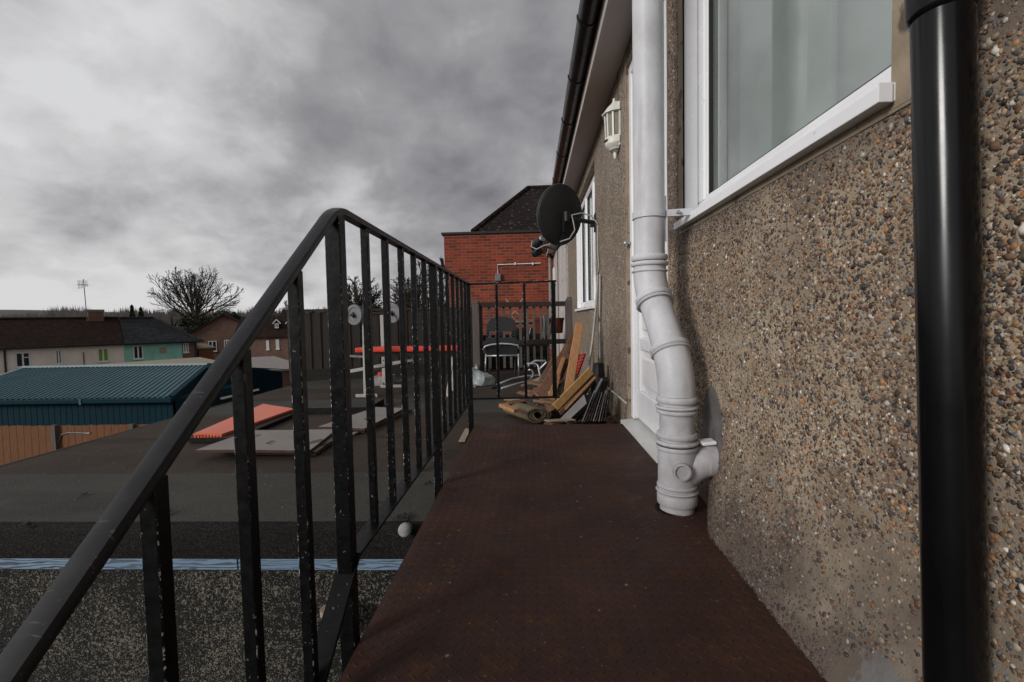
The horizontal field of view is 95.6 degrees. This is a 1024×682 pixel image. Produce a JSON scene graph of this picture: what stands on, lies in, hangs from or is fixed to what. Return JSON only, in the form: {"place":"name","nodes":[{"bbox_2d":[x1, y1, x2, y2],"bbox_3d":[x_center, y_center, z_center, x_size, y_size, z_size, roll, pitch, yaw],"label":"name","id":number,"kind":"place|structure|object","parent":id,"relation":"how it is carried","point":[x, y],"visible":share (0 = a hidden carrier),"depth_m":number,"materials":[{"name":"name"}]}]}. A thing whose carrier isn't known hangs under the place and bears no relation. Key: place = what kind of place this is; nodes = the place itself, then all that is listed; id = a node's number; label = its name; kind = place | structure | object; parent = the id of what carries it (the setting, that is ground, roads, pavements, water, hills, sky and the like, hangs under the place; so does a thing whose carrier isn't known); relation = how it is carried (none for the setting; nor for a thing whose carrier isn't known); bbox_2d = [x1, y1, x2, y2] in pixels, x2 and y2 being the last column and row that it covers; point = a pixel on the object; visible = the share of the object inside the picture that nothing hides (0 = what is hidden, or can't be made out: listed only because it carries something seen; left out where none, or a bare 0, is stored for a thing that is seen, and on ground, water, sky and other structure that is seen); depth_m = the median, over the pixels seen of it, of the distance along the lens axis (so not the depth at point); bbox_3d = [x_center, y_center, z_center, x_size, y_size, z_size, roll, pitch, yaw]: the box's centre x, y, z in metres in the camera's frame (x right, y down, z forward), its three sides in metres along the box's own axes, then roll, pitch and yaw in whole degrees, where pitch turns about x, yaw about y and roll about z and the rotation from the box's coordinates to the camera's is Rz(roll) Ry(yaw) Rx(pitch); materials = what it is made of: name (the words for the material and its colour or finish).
{"place":"outdoors","nodes":[
{"label":"outdoors","id":0,"kind":"place"},
{"bbox_2d":[0,309,124,373],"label":"terraced house","id":1,"kind":"structure","parent":0,"point":[96,338],"depth_m":39.66,"materials":[{"name":"brown tile"}]},
{"bbox_2d":[15,352,30,367],"bbox_3d":[-39.503,1.550,37.491,0.936,1.257,0.140,-4,4,-44],"label":"window","id":2,"kind":"structure","parent":1,"relation":"in","point":[22,358],"depth_m":37.48,"materials":[{"name":"white paint"}]},
{"bbox_2d":[55,350,62,364],"bbox_3d":[-38.020,1.381,38.927,0.493,1.265,0.140,-4,4,-44],"label":"window","id":3,"kind":"structure","parent":1,"relation":"in","point":[58,353],"depth_m":38.92,"materials":[{"name":"white paint"}]},
{"bbox_2d":[77,279,87,321],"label":"tv aerial","id":4,"kind":"object","parent":1,"relation":"attached to","point":[79,284],"visible":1,"depth_m":42.00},
{"bbox_2d":[97,348,109,362],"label":"window","id":5,"kind":"structure","parent":1,"relation":"in","point":[102,353],"depth_m":40.89,"materials":[{"name":"white paint"}]},
{"bbox_2d":[0,310,276,316],"bbox_3d":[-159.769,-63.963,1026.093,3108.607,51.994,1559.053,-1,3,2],"label":"hills","id":6,"kind":"structure","parent":0,"point":[6,312],"depth_m":905.86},
{"bbox_2d":[94,357,214,366],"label":"flat roof garage","id":7,"kind":"structure","parent":0,"point":[189,360],"depth_m":36.80,"materials":[{"name":"beige"}]},
{"bbox_2d":[119,316,203,361],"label":"terraced house","id":8,"kind":"structure","parent":0,"point":[150,338],"depth_m":44.08,"materials":[{"name":"paint"}]},
{"bbox_2d":[133,345,143,359],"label":"window","id":9,"kind":"structure","parent":8,"relation":"in","point":[137,350],"depth_m":42.57,"materials":[{"name":"white paint"}]},
{"bbox_2d":[183,343,189,352],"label":"window","id":10,"kind":"structure","parent":8,"relation":"in","point":[185,345],"depth_m":45.07,"materials":[{"name":"white paint"}]},
{"bbox_2d":[233,316,288,360],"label":"brick house","id":11,"kind":"structure","parent":0,"point":[271,339],"depth_m":48.53,"materials":[{"name":"brown brick"}]},
{"bbox_2d":[275,339,279,349],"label":"window","id":12,"kind":"structure","parent":11,"relation":"in","point":[277,340],"depth_m":48.40,"materials":[{"name":"white paint"}]},
{"bbox_2d":[251,356,290,386],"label":"flat roof garage","id":13,"kind":"structure","parent":0,"point":[278,364],"depth_m":27.50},
{"bbox_2d":[0,0,579,313],"label":"sky","id":14,"kind":"structure","parent":0,"point":[139,138],"materials":[{"name":"grey"}]},
{"bbox_2d":[440,185,553,357],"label":"red brick building","id":15,"kind":"structure","parent":0,"point":[495,245],"depth_m":11.96,"materials":[{"name":"brown brick"}]},
{"bbox_2d":[512,320,532,333],"bbox_3d":[0.254,0.013,7.522,0.550,0.774,0.465,-1,3,2],"label":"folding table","id":16,"kind":"object","parent":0,"point":[530,330],"visible":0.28,"depth_m":7.70,"materials":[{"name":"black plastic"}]},
{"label":"wood plank","id":17,"kind":"object","parent":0,"visible":0},
{"bbox_2d":[558,366,567,394],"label":"wood plank","id":18,"kind":"object","parent":17,"relation":"on","point":[561,390],"visible":0.31,"depth_m":3.65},
{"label":"wood plank","id":19,"kind":"object","parent":17,"relation":"on","visible":0},
{"bbox_2d":[527,385,539,395],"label":"wood plank","id":20,"kind":"object","parent":19,"relation":"on","point":[530,393],"visible":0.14,"depth_m":3.76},
{"bbox_2d":[527,380,540,385],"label":"wood plank","id":21,"kind":"object","parent":19,"relation":"on","point":[532,382],"visible":0.29,"depth_m":4.03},
{"bbox_2d":[521,379,543,386],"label":"wood plank","id":22,"kind":"object","parent":21,"relation":"on","point":[528,384],"visible":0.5,"depth_m":4.03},
{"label":"wood plank","id":23,"kind":"object","parent":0,"visible":0},
{"bbox_2d":[538,358,551,380],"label":"wood plank","id":24,"kind":"object","parent":23,"relation":"on","point":[547,368],"visible":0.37,"depth_m":4.20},
{"bbox_2d":[550,333,573,366],"bbox_3d":[0.474,0.103,4.293,0.346,0.347,0.046,-3,3,-37],"label":"wood plank","id":25,"kind":"object","parent":23,"relation":"on","point":[569,341],"visible":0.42,"depth_m":4.33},
{"label":"ground","id":26,"kind":"structure","parent":0,"visible":0},
{"bbox_2d":[0,424,147,464],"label":"timber fence","id":27,"kind":"object","parent":26,"relation":"on","point":[18,442],"visible":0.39,"depth_m":11.20,"materials":[{"name":"orange wood"}]},
{"bbox_2d":[129,304,135,316],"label":"conifer","id":28,"kind":"object","parent":26,"relation":"on","point":[132,313],"visible":0.36,"depth_m":154.96,"materials":[{"name":"green plant"}]},
{"bbox_2d":[0,363,273,425],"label":"teal metal store","id":29,"kind":"structure","parent":26,"relation":"on","point":[137,394],"depth_m":14.75,"materials":[{"name":"metal"}]},
{"bbox_2d":[138,307,144,316],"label":"conifer","id":30,"kind":"object","parent":26,"relation":"on","point":[141,313],"visible":0.31,"depth_m":154.83,"materials":[{"name":"green plant"}]},
{"bbox_2d":[174,319,204,332],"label":"evergreen shrub","id":31,"kind":"object","parent":26,"relation":"on","point":[181,323],"visible":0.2,"depth_m":58.07,"materials":[{"name":"green plant"}]},
{"bbox_2d":[146,265,243,324],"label":"bare tree","id":32,"kind":"object","parent":26,"relation":"on","point":[197,299],"visible":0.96,"depth_m":62.76,"materials":[{"name":"brown plant"}]},
{"bbox_2d":[197,343,214,359],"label":"garden shed","id":33,"kind":"structure","parent":26,"relation":"on","point":[204,350],"depth_m":47.08,"materials":[{"name":"orange wood"}]},
{"bbox_2d":[1,302,421,330],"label":"woods","id":34,"kind":"object","parent":26,"relation":"on","point":[79,312],"visible":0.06,"depth_m":203.16,"materials":[{"name":"plant"}]},
{"bbox_2d":[181,310,244,329],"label":"evergreen shrub","id":35,"kind":"object","parent":26,"relation":"on","point":[208,318],"visible":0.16,"depth_m":58.40,"materials":[{"name":"green plant"}]},
{"bbox_2d":[190,314,239,359],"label":"brick house","id":36,"kind":"structure","parent":26,"relation":"on","point":[217,333],"depth_m":52.83,"materials":[{"name":"brown brick"}]},
{"bbox_2d":[208,341,217,351],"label":"window","id":37,"kind":"structure","parent":36,"relation":"in","point":[214,343],"depth_m":52.68,"materials":[{"name":"white paint"}]},
{"bbox_2d":[207,363,282,398],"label":"teal metal store","id":38,"kind":"structure","parent":26,"relation":"on","point":[265,380],"depth_m":19.52,"materials":[{"name":"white metal"}]},
{"bbox_2d":[273,300,287,315],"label":"bare tree","id":39,"kind":"object","parent":26,"relation":"on","point":[284,312],"visible":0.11,"depth_m":90.93,"materials":[{"name":"brown plant"}]},
{"bbox_2d":[0,358,617,681],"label":"flat roof extension","id":40,"kind":"object","parent":26,"relation":"on","point":[101,637],"visible":0.29,"depth_m":1.81,"materials":[{"name":"grey fabric"}]},
{"bbox_2d":[19,448,450,526],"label":"dead leaves","id":41,"kind":"object","parent":40,"relation":"on","point":[398,516],"visible":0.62,"depth_m":1.78,"materials":[{"name":"brown plant"}]},
{"bbox_2d":[188,407,292,442],"bbox_3d":[-1.979,0.610,3.552,0.476,0.030,1.174,-1,3,2],"label":"felted board","id":42,"kind":"object","parent":40,"relation":"on","point":[267,424],"visible":0.23,"depth_m":3.27,"materials":[{"name":"brown fabric"}]},
{"bbox_2d":[193,404,291,437],"bbox_3d":[-1.940,0.583,3.560,0.368,0.032,1.138,-1,3,-7],"label":"orange sheet","id":43,"kind":"object","parent":42,"relation":"on","point":[264,412],"visible":0.77,"depth_m":3.38,"materials":[{"name":"plastic"}]},
{"bbox_2d":[224,436,332,454],"bbox_3d":[-1.391,0.629,2.859,0.592,0.020,0.466,-1,3,2],"label":"grey board","id":44,"kind":"object","parent":40,"relation":"on","point":[328,442],"visible":0.1,"depth_m":2.67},
{"bbox_2d":[195,429,331,452],"bbox_3d":[-1.431,0.602,2.822,0.648,0.025,0.500,-1,3,2],"label":"grey board","id":45,"kind":"object","parent":44,"relation":"on","point":[274,441],"visible":0.66,"depth_m":2.73,"materials":[{"name":"wood"}]},
{"bbox_2d":[320,605,325,617],"bbox_3d":[-0.652,1.006,1.700,0.059,0.107,0.136,-1,3,2],"label":"vent pipe","id":46,"kind":"object","parent":40,"relation":"attached to","point":[322,608],"visible":0.12,"depth_m":1.65,"materials":[{"name":"beige plastic"}]},
{"bbox_2d":[308,399,383,414],"bbox_3d":[-1.478,0.568,4.029,0.623,0.055,0.426,-1,3,2],"label":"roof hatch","id":47,"kind":"object","parent":40,"relation":"on","point":[319,407],"visible":0.6,"depth_m":3.90,"materials":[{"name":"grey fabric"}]},
{"bbox_2d":[287,307,473,380],"bbox_3d":[-1.726,0.021,6.396,2.516,0.940,0.129,-2,3,-13],"label":"timber fence","id":48,"kind":"object","parent":40,"relation":"on","point":[317,345],"visible":0.35,"depth_m":6.26,"materials":[{"name":"brown wood"}]},
{"bbox_2d":[352,409,411,432],"bbox_3d":[-1.051,0.596,3.514,0.277,0.020,0.756,-1,3,13],"label":"brown board","id":49,"kind":"object","parent":40,"relation":"on","point":[398,415],"visible":0.06,"depth_m":3.40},
{"bbox_2d":[318,407,401,430],"bbox_3d":[-1.067,0.575,3.481,0.330,0.025,0.758,0,3,14],"label":"grey board","id":50,"kind":"object","parent":49,"relation":"on","point":[359,421],"visible":0.58,"depth_m":3.38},
{"bbox_2d":[374,371,395,385],"bbox_3d":[-1.536,0.445,5.587,0.210,0.160,0.200,-1,3,2],"label":"plastic tub","id":51,"kind":"object","parent":40,"relation":"on","point":[378,379],"visible":0.61,"depth_m":5.49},
{"bbox_2d":[350,315,460,397],"bbox_3d":[-1.159,0.126,4.949,1.200,0.841,0.727,-1,3,10],"label":"weight bench","id":52,"kind":"object","parent":40,"relation":"on","point":[378,351],"visible":0.38,"depth_m":4.91,"materials":[{"name":"white paint"}]},
{"bbox_2d":[348,304,398,324],"bbox_3d":[-1.445,-0.286,4.889,0.216,0.230,0.702,0,3,25],"label":"barbell","id":53,"kind":"object","parent":52,"relation":"on","point":[355,314],"visible":0.76,"depth_m":4.63,"materials":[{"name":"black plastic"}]},
{"bbox_2d":[398,522,412,536],"bbox_3d":[-0.384,0.681,1.674,0.052,0.060,0.069,-1,3,2],"label":"ball","id":54,"kind":"object","parent":40,"relation":"attached to","point":[405,529],"visible":1,"depth_m":1.65,"materials":[{"name":"white plastic"}]},
{"bbox_2d":[459,428,468,441],"bbox_3d":[-0.303,0.607,3.002,0.040,0.010,0.319,-1,3,2],"label":"wood offcut","id":55,"kind":"object","parent":40,"relation":"on","point":[464,436],"visible":0.8,"depth_m":2.96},
{"bbox_2d":[465,367,494,385],"bbox_3d":[-0.386,0.403,5.409,0.376,0.205,0.313,-1,3,2],"label":"plastic sack","id":56,"kind":"object","parent":40,"relation":"on","point":[480,378],"visible":0.69,"depth_m":5.32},
{"bbox_2d":[482,316,519,380],"bbox_3d":[-0.129,0.083,5.965,0.470,0.801,0.472,-1,3,2],"label":"garden chair","id":57,"kind":"object","parent":40,"relation":"on","point":[505,324],"visible":0.91,"depth_m":6.15,"materials":[{"name":"black fabric"}]},
{"bbox_2d":[483,334,546,368],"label":"sleeper wall","id":58,"kind":"structure","parent":40,"relation":"on","point":[493,359],"depth_m":7.08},
{"bbox_2d":[535,318,542,333],"bbox_3d":[0.440,-0.234,7.135,0.238,0.235,0.239,-1,3,2],"label":"plant pot","id":59,"kind":"object","parent":58,"relation":"on","point":[537,325],"visible":0.34,"depth_m":7.05,"materials":[{"name":"plastic"}]},
{"bbox_2d":[556,318,563,332],"bbox_3d":[0.709,-0.239,7.123,0.187,0.235,0.187,-1,3,2],"label":"plant pot","id":60,"kind":"object","parent":58,"relation":"on","point":[559,325],"visible":0.73,"depth_m":7.05,"materials":[{"name":"plastic"}]},
{"bbox_2d":[492,360,546,389],"bbox_3d":[0.139,0.332,4.668,0.311,0.223,0.834,1,3,37],"label":"chair frame","id":61,"kind":"object","parent":40,"relation":"on","point":[530,376],"visible":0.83,"depth_m":4.70,"materials":[{"name":"silver metal"}]},
{"bbox_2d":[472,297,572,370],"bbox_3d":[0.164,-0.107,6.882,1.505,1.075,0.438,-1,3,-7],"label":"picket fence","id":62,"kind":"object","parent":40,"relation":"on","point":[479,343],"visible":0.81,"depth_m":6.72,"materials":[{"name":"brown wood"}]},
{"bbox_2d":[542,314,546,338],"bbox_3d":[0.492,-0.221,6.983,0.074,0.393,0.100,-1,3,2],"label":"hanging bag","id":63,"kind":"object","parent":62,"relation":"hanging from","point":[544,326],"visible":0.87,"depth_m":6.97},
{"bbox_2d":[503,402,560,422],"bbox_3d":[0.162,0.522,3.497,0.302,0.115,0.470,-2,3,-25],"label":"carpet roll","id":64,"kind":"object","parent":40,"relation":"on","point":[532,413],"visible":0.78,"depth_m":3.32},
{"bbox_2d":[499,403,518,412],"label":"wood plank","id":65,"kind":"object","parent":64,"relation":"on","point":[508,407],"visible":1,"depth_m":3.23,"materials":[{"name":"brown wood"}]},
{"bbox_2d":[507,399,525,404],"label":"wood plank","id":66,"kind":"object","parent":64,"relation":"on","point":[511,402],"visible":0.78,"depth_m":3.57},
{"bbox_2d":[533,399,553,403],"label":"wood plank","id":67,"kind":"object","parent":64,"relation":"on","point":[543,401],"visible":0.56,"depth_m":3.41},
{"bbox_2d":[545,402,565,412],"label":"wood plank","id":68,"kind":"object","parent":64,"relation":"on","point":[550,408],"visible":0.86,"depth_m":3.27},
{"bbox_2d":[552,368,593,409],"bbox_3d":[0.447,0.347,3.379,0.405,0.272,0.052,-3,3,-39],"label":"wood plank","id":69,"kind":"object","parent":68,"relation":"on","point":[573,388],"visible":1,"depth_m":3.35,"materials":[{"name":"yellow wood"}]},
{"bbox_2d":[533,391,561,411],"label":"wood plank","id":70,"kind":"object","parent":40,"relation":"on","point":[537,394],"visible":0.32,"depth_m":3.51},
{"bbox_2d":[537,349,569,394],"bbox_3d":[0.344,0.261,3.730,0.075,0.374,0.390,1,4,43],"label":"wood plank","id":71,"kind":"object","parent":70,"relation":"on","point":[544,388],"visible":0.56,"depth_m":3.69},
{"bbox_2d":[557,362,568,391],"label":"wood plank","id":72,"kind":"object","parent":71,"relation":"on","point":[562,374],"visible":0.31,"depth_m":3.76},
{"bbox_2d":[564,344,570,353],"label":"wood plank","id":73,"kind":"object","parent":72,"relation":"on","point":[567,348],"visible":0.24,"depth_m":3.90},
{"bbox_2d":[550,373,560,400],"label":"wood plank","id":74,"kind":"object","parent":70,"relation":"on","point":[558,380],"visible":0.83,"depth_m":3.57,"materials":[{"name":"brown wood"}]},
{"bbox_2d":[547,357,565,398],"bbox_3d":[0.353,0.288,3.656,0.036,0.305,0.349,0,3,26],"label":"wood plank","id":75,"kind":"object","parent":70,"relation":"on","point":[561,364],"visible":0.7,"depth_m":3.70,"materials":[{"name":"brown wood"}]},
{"bbox_2d":[544,418,575,421],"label":"wood plank","id":76,"kind":"object","parent":40,"relation":"on","point":[559,420],"visible":1,"depth_m":2.95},
{"bbox_2d":[563,322,583,392],"bbox_3d":[0.484,0.155,3.669,0.070,0.615,0.334,0,3,31],"label":"wood plank","id":77,"kind":"object","parent":40,"relation":"on","point":[573,357],"visible":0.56,"depth_m":3.67,"materials":[{"name":"brown wood"}]},
{"bbox_2d":[558,386,589,414],"bbox_3d":[0.448,0.410,3.307,0.315,0.192,0.028,-3,3,-39],"label":"wood plank","id":78,"kind":"object","parent":40,"relation":"on","point":[562,410],"visible":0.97,"depth_m":3.25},
{"bbox_2d":[564,376,595,409],"bbox_3d":[0.493,0.371,3.328,0.355,0.203,0.022,-4,4,-43],"label":"wood plank","id":79,"kind":"object","parent":78,"relation":"on","point":[574,399],"visible":1,"depth_m":3.31,"materials":[{"name":"brown wood"}]},
{"bbox_2d":[536,394,617,424],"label":"wood splinters","id":80,"kind":"object","parent":40,"relation":"on","point":[579,421],"visible":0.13,"depth_m":3.27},
{"bbox_2d":[560,394,591,421],"bbox_3d":[0.443,0.458,3.136,0.233,0.180,0.084,-2,3,-14],"label":"roof slate","id":81,"kind":"object","parent":80,"relation":"on","point":[577,410],"visible":0.86,"depth_m":3.12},
{"bbox_2d":[576,392,593,420],"bbox_3d":[0.485,0.452,3.170,0.176,0.182,0.077,-2,3,-18],"label":"roof slate","id":82,"kind":"object","parent":80,"relation":"on","point":[590,394],"visible":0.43,"depth_m":3.16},
{"bbox_2d":[582,391,594,423],"bbox_3d":[0.502,0.438,3.056,0.083,0.232,0.191,-1,3,9],"label":"roof slate","id":83,"kind":"object","parent":80,"relation":"on","point":[588,407],"visible":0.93,"depth_m":3.02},
{"bbox_2d":[590,362,604,393],"bbox_3d":[0.665,0.293,3.599,0.114,0.240,0.105,-3,3,-28],"label":"black sheet","id":84,"kind":"object","parent":80,"relation":"on","point":[598,369],"visible":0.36,"depth_m":3.59,"materials":[{"name":"plastic"}]},
{"bbox_2d":[593,392,601,423],"bbox_3d":[0.571,0.449,3.093,0.061,0.225,0.190,-1,3,10],"label":"roof slate","id":85,"kind":"object","parent":80,"relation":"on","point":[597,408],"visible":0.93,"depth_m":3.06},
{"bbox_2d":[601,392,607,423],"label":"roof slate","id":86,"kind":"object","parent":80,"relation":"on","point":[606,399],"visible":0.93,"depth_m":3.08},
{"bbox_2d":[604,394,609,423],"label":"roof slate","id":87,"kind":"object","parent":80,"relation":"on","point":[607,409],"visible":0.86,"depth_m":3.09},
{"bbox_2d":[562,376,595,412],"bbox_3d":[0.495,0.390,3.479,0.396,0.301,0.060,-4,4,-43],"label":"wood plank","id":88,"kind":"object","parent":40,"relation":"on","point":[584,384],"visible":0.24,"depth_m":3.50,"materials":[{"name":"brown wood"}]},
{"bbox_2d":[585,392,596,423],"bbox_3d":[0.520,0.445,3.065,0.080,0.225,0.190,-1,3,8],"label":"roof slate","id":89,"kind":"object","parent":40,"relation":"on","point":[587,416],"visible":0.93,"depth_m":3.02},
{"bbox_2d":[588,395,597,422],"bbox_3d":[0.537,0.452,3.075,0.073,0.216,0.188,-1,3,8],"label":"roof slate","id":90,"kind":"object","parent":40,"relation":"on","point":[592,410],"visible":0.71,"depth_m":3.03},
{"bbox_2d":[590,391,599,423],"bbox_3d":[0.554,0.442,3.084,0.068,0.234,0.192,-1,3,10],"label":"roof slate","id":91,"kind":"object","parent":40,"relation":"on","point":[597,400],"visible":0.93,"depth_m":3.04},
{"bbox_2d":[596,394,603,423],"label":"roof slate","id":92,"kind":"object","parent":40,"relation":"on","point":[599,409],"visible":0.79,"depth_m":3.06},
{"bbox_2d":[593,377,608,405],"bbox_3d":[0.648,0.368,3.412,0.171,0.196,0.060,-2,3,-26],"label":"black sheet","id":93,"kind":"object","parent":40,"relation":"on","point":[602,388],"visible":0.43,"depth_m":3.40,"materials":[{"name":"plastic"}]},
{"bbox_2d":[598,391,605,423],"bbox_3d":[0.606,0.446,3.112,0.048,0.235,0.191,-1,3,12],"label":"roof slate","id":94,"kind":"object","parent":40,"relation":"on","point":[602,407],"visible":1,"depth_m":3.07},
{"bbox_2d":[542,0,1023,681],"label":"pebbledashed house","id":95,"kind":"structure","parent":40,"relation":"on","point":[788,172],"depth_m":1.05,"materials":[{"name":"stone"}]},
{"bbox_2d":[548,254,551,348],"bbox_3d":[0.946,-1.021,11.536,0.111,2.441,0.092,-1,3,2],"label":"downpipe","id":96,"kind":"object","parent":95,"relation":"attached to","point":[549,263],"visible":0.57,"depth_m":11.49,"materials":[{"name":"black plastic"}]},
{"bbox_2d":[530,183,597,256],"bbox_3d":[0.440,-1.133,4.291,0.823,0.606,0.442,1,3,34],"label":"satellite dish","id":97,"kind":"object","parent":95,"relation":"attached to","point":[560,219],"visible":1,"depth_m":4.23,"materials":[{"name":"black metal"}]},
{"bbox_2d":[575,174,595,310],"bbox_3d":[0.843,-1.024,5.147,0.149,1.361,1.811,-1,3,3],"label":"window","id":98,"kind":"structure","parent":95,"relation":"in","point":[586,262],"depth_m":5.39,"materials":[{"name":"white plastic"}]},
{"bbox_2d":[338,424,844,681],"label":"metal walkway","id":99,"kind":"structure","parent":95,"relation":"attached to","point":[551,573],"depth_m":1.13,"materials":[{"name":"brown metal"}]},
{"bbox_2d":[0,208,559,681],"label":"metal railing","id":100,"kind":"object","parent":99,"relation":"attached to","point":[144,492],"visible":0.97,"depth_m":0.77,"materials":[{"name":"metal"}]},
{"bbox_2d":[587,225,627,404],"bbox_3d":[0.609,-0.225,3.507,0.270,1.511,1.238,-1,3,2],"label":"wall cable","id":101,"kind":"object","parent":95,"relation":"attached to","point":[598,291],"depth_m":3.96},
{"bbox_2d":[602,72,620,158],"bbox_3d":[0.649,-1.486,3.070,0.109,0.560,0.202,-1,3,2],"label":"wall lantern","id":102,"kind":"object","parent":95,"relation":"attached to","point":[611,115],"depth_m":3.02,"materials":[{"name":"beige paint"}]},
{"bbox_2d":[621,0,667,462],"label":"door","id":103,"kind":"structure","parent":95,"relation":"in","point":[644,424],"depth_m":2.67,"materials":[{"name":"white plastic"}]},
{"bbox_2d":[631,0,718,515],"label":"soil pipe","id":104,"kind":"object","parent":95,"relation":"attached to","point":[687,465],"visible":0.98,"depth_m":1.62,"materials":[{"name":"grey plastic"}]},
{"bbox_2d":[674,0,895,229],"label":"window","id":105,"kind":"structure","parent":95,"relation":"in","point":[811,71],"depth_m":1.35,"materials":[{"name":"white plastic"}]},
{"bbox_2d":[904,0,990,681],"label":"downpipe","id":106,"kind":"object","parent":95,"relation":"attached to","point":[950,354],"visible":1,"depth_m":0.59,"materials":[{"name":"black plastic"}]},
{"bbox_2d":[347,275,382,311],"bbox_3d":[-8.635,0.626,26.417,3.045,8.768,2.751,-1,3,2],"label":"bare tree","id":107,"kind":"object","parent":26,"relation":"on","point":[357,297],"visible":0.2,"depth_m":26.23,"materials":[{"name":"brown plant"}]},
{"bbox_2d":[390,260,444,310],"bbox_3d":[-5.316,0.244,26.192,3.346,9.419,3.457,1,3,39],"label":"bare tree","id":108,"kind":"object","parent":26,"relation":"on","point":[408,304],"visible":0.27,"depth_m":25.61,"materials":[{"name":"brown plant"}]},
{"bbox_2d":[427,257,445,306],"bbox_3d":[-4.715,-0.362,30.217,2.097,10.235,2.369,1,3,38],"label":"bare tree","id":109,"kind":"object","parent":26,"relation":"on","point":[438,286],"visible":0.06,"depth_m":30.09,"materials":[{"name":"brown plant"}]},
{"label":"wood plank","id":110,"kind":"object","parent":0,"visible":0},
{"bbox_2d":[576,353,585,374],"bbox_3d":[0.541,0.189,3.794,0.052,0.172,0.169,1,3,38],"label":"red plastic frame","id":111,"kind":"object","parent":110,"relation":"on","point":[581,359],"visible":0.61,"depth_m":3.80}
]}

